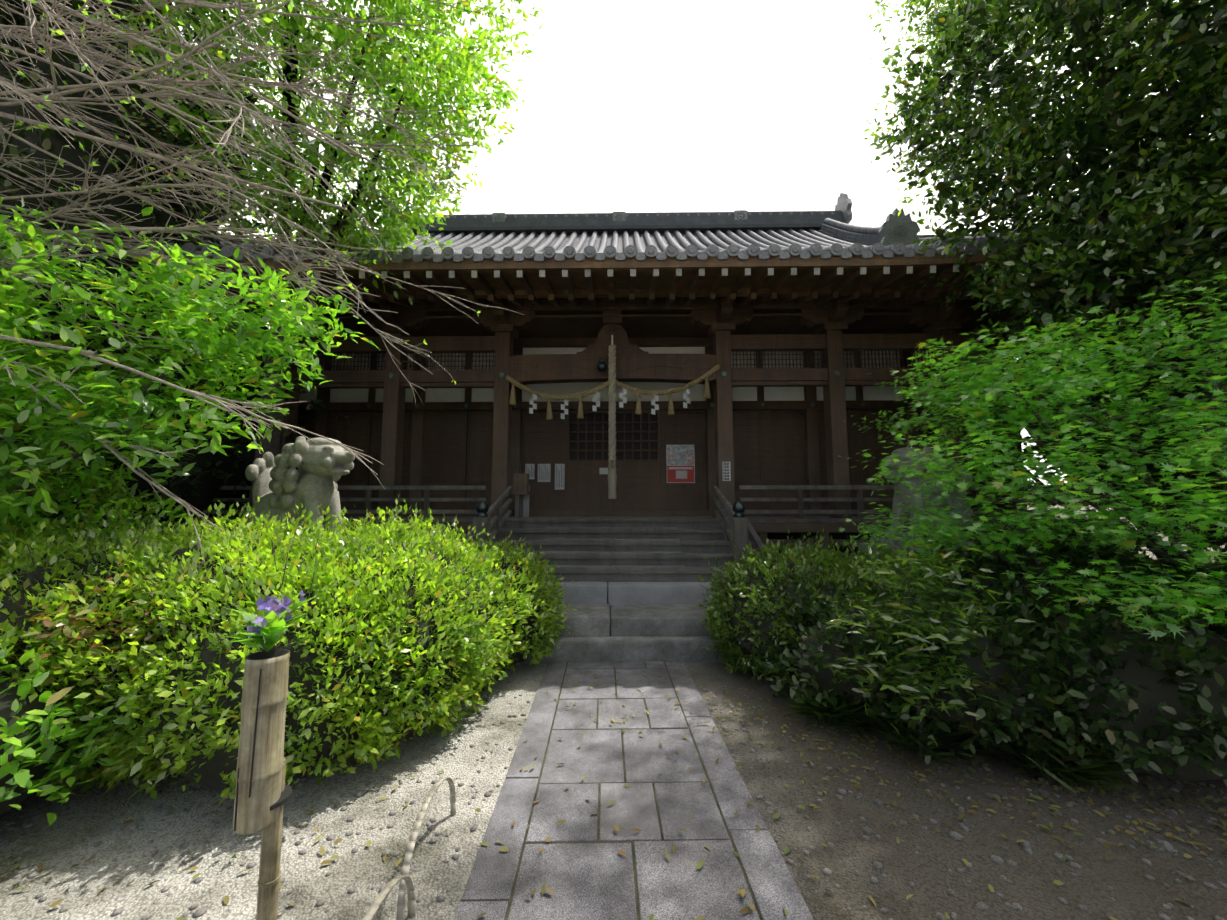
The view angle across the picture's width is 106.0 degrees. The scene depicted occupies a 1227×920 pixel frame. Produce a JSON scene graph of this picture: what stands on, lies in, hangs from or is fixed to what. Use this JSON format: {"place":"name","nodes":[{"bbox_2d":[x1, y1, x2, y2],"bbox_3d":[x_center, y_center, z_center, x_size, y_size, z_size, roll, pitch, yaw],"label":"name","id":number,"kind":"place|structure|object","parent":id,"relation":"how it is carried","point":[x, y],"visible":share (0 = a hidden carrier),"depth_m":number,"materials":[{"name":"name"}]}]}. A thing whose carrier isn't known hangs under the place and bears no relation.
{"place":"outdoors","nodes":[
{"label":"outdoors","id":0,"kind":"place"},
{"bbox_2d":[0,506,1226,919],"bbox_3d":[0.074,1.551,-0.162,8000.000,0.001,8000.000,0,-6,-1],"label":"ground","id":1,"kind":"structure","parent":0,"point":[1034,890],"depth_m":2.20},
{"bbox_2d":[0,484,121,814],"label":"shrub","id":2,"kind":"object","parent":1,"relation":"on","point":[7,713],"visible":0.12,"depth_m":2.18,"materials":[{"name":"green plant"}]},
{"bbox_2d":[1,563,184,740],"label":"nandina","id":3,"kind":"object","parent":1,"relation":"on","point":[67,631],"visible":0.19,"depth_m":2.39,"materials":[{"name":"green plant"}]},
{"bbox_2d":[0,444,187,824],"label":"shrub","id":4,"kind":"object","parent":1,"relation":"on","point":[47,749],"visible":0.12,"depth_m":2.22,"materials":[{"name":"green plant"}]},
{"bbox_2d":[0,0,349,541],"bbox_3d":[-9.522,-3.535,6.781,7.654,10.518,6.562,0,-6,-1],"label":"tree","id":5,"kind":"object","parent":1,"relation":"on","point":[208,491],"visible":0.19,"depth_m":6.00,"materials":[{"name":"plant"}]},
{"bbox_2d":[0,195,379,546],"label":"broad tree","id":6,"kind":"object","parent":1,"relation":"on","point":[98,387],"depth_m":3.16,"materials":[{"name":"green plant"}]},
{"bbox_2d":[0,0,523,589],"bbox_3d":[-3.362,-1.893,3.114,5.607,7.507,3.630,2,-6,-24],"label":"bare tree","id":7,"kind":"object","parent":1,"relation":"on","point":[82,52],"visible":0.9,"depth_m":3.53,"materials":[{"name":"brown plant"}]},
{"bbox_2d":[227,596,315,919],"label":"bamboo vase","id":8,"kind":"object","parent":1,"relation":"on","point":[263,792],"depth_m":1.63,"materials":[{"name":"beige wood"}]},
{"bbox_2d":[242,590,305,638],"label":"flowers","id":9,"kind":"object","parent":8,"relation":"on","point":[271,604],"visible":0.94,"depth_m":1.67,"materials":[{"name":"purple plant"}]},
{"bbox_2d":[0,494,575,804],"bbox_3d":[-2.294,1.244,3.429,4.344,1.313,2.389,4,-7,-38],"label":"azalea","id":10,"kind":"object","parent":1,"relation":"on","point":[212,768],"visible":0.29,"depth_m":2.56,"materials":[{"name":"green plant"}]},
{"bbox_2d":[0,507,969,685],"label":"azalea twigs","id":11,"kind":"object","parent":10,"relation":"on","point":[106,578],"visible":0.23,"depth_m":2.78,"materials":[{"name":"brown plant"}]},
{"bbox_2d":[87,0,543,506],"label":"spring tree","id":12,"kind":"object","parent":1,"relation":"on","point":[463,59],"depth_m":5.89,"materials":[{"name":"green plant"}]},
{"bbox_2d":[363,777,455,919],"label":"bamboo hoops","id":13,"kind":"object","parent":1,"relation":"on","point":[404,878],"visible":1,"depth_m":1.76,"materials":[{"name":"beige wood"}]},
{"bbox_2d":[0,662,1226,919],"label":"fallen leaves","id":14,"kind":"object","parent":1,"relation":"on","point":[922,774],"visible":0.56,"depth_m":2.40,"materials":[{"name":"brown plant"}]},
{"bbox_2d":[0,688,1226,919],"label":"ground pebbles","id":15,"kind":"object","parent":1,"relation":"on","point":[982,906],"visible":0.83,"depth_m":2.19,"materials":[{"name":"stone"}]},
{"bbox_2d":[519,581,734,663],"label":"stone steps","id":16,"kind":"structure","parent":1,"relation":"on","point":[628,621],"depth_m":4.77,"materials":[{"name":"stone"}]},
{"bbox_2d":[454,661,813,919],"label":"path paving","id":17,"kind":"structure","parent":1,"relation":"on","point":[589,881],"depth_m":2.27,"materials":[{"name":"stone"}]},
{"bbox_2d":[146,193,1147,581],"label":"temple hall","id":18,"kind":"structure","parent":1,"relation":"on","point":[652,397],"depth_m":7.72,"materials":[{"name":"brown wood"}]},
{"bbox_2d":[720,557,957,674],"bbox_3d":[2.202,1.473,4.455,2.311,1.057,1.506,-2,-6,21],"label":"azalea","id":19,"kind":"object","parent":1,"relation":"on","point":[765,626],"visible":0.21,"depth_m":4.11,"materials":[{"name":"green plant"}]},
{"bbox_2d":[698,527,980,684],"bbox_3d":[2.194,1.345,4.427,2.709,1.417,2.048,0,-6,-1],"label":"azalea","id":20,"kind":"object","parent":1,"relation":"on","point":[760,560],"visible":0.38,"depth_m":4.19,"materials":[{"name":"green plant"}]},
{"bbox_2d":[858,543,986,571],"bbox_3d":[3.528,1.533,5.129,1.240,1.170,1.000,1,-6,-13],"label":"komainu pedestal","id":21,"kind":"object","parent":1,"relation":"on","point":[862,546],"visible":0.02,"depth_m":5.02,"materials":[{"name":"stone"}]},
{"bbox_2d":[870,447,979,547],"bbox_3d":[3.515,0.412,5.236,1.041,1.102,0.619,1,-6,-13],"label":"komainu statue","id":22,"kind":"object","parent":21,"relation":"on","point":[952,500],"visible":0.44,"depth_m":5.08,"materials":[{"name":"stone"}]},
{"bbox_2d":[814,538,1034,764],"bbox_3d":[1.881,1.159,2.851,1.233,1.369,1.097,0,-6,-1],"label":"sapling","id":23,"kind":"object","parent":1,"relation":"on","point":[907,679],"depth_m":2.77,"materials":[{"name":"green plant"}]},
{"bbox_2d":[777,682,1144,794],"bbox_3d":[2.020,1.687,2.948,1.910,0.296,0.942,-4,-7,34],"label":"grass tuft","id":24,"kind":"object","parent":1,"relation":"on","point":[841,715],"visible":0.77,"depth_m":2.74,"materials":[{"name":"green plant"}]},
{"bbox_2d":[752,519,1226,786],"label":"camellia","id":25,"kind":"object","parent":1,"relation":"on","point":[1038,634],"visible":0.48,"depth_m":2.78,"materials":[{"name":"green plant"}]},
{"bbox_2d":[838,271,1226,641],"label":"tree","id":26,"kind":"object","parent":1,"relation":"on","point":[1066,381],"depth_m":3.40,"materials":[{"name":"green plant"}]},
{"bbox_2d":[857,0,1226,520],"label":"tall tree","id":27,"kind":"object","parent":1,"relation":"on","point":[948,31],"depth_m":5.00,"materials":[{"name":"green plant"}]},
{"bbox_2d":[877,0,1226,349],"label":"tree leaves","id":28,"kind":"object","parent":27,"relation":"attached to","point":[1095,142],"visible":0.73,"depth_m":5.13,"materials":[{"name":"green plant"}]},
{"bbox_2d":[924,15,1226,577],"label":"leaves","id":29,"kind":"object","parent":1,"relation":"on","point":[1212,473],"visible":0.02,"depth_m":6.59,"materials":[{"name":"green plant"}]},
{"bbox_2d":[1018,159,1226,547],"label":"tree","id":30,"kind":"object","parent":1,"relation":"on","point":[1151,468],"visible":0.1,"depth_m":6.23,"materials":[{"name":"green plant"}]},
{"bbox_2d":[172,0,1223,484],"bbox_3d":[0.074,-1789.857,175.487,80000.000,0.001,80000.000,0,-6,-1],"label":"sky","id":31,"kind":"structure","parent":0,"point":[632,106],"depth_m":2116.72,"materials":[{"name":"white"}]},
{"bbox_3d":[-3.009,1.457,4.363,1.240,1.170,1.000,-1,-6,11],"label":"guardian lion-dog pedestal","id":32,"kind":"object","parent":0,"visible":0},
{"bbox_2d":[245,436,354,534],"bbox_3d":[-2.994,0.337,4.470,1.043,1.102,0.622,-1,-6,11],"label":"komainu statue","id":33,"kind":"object","parent":32,"relation":"on","point":[282,485],"visible":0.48,"depth_m":4.30,"materials":[{"name":"stone"}]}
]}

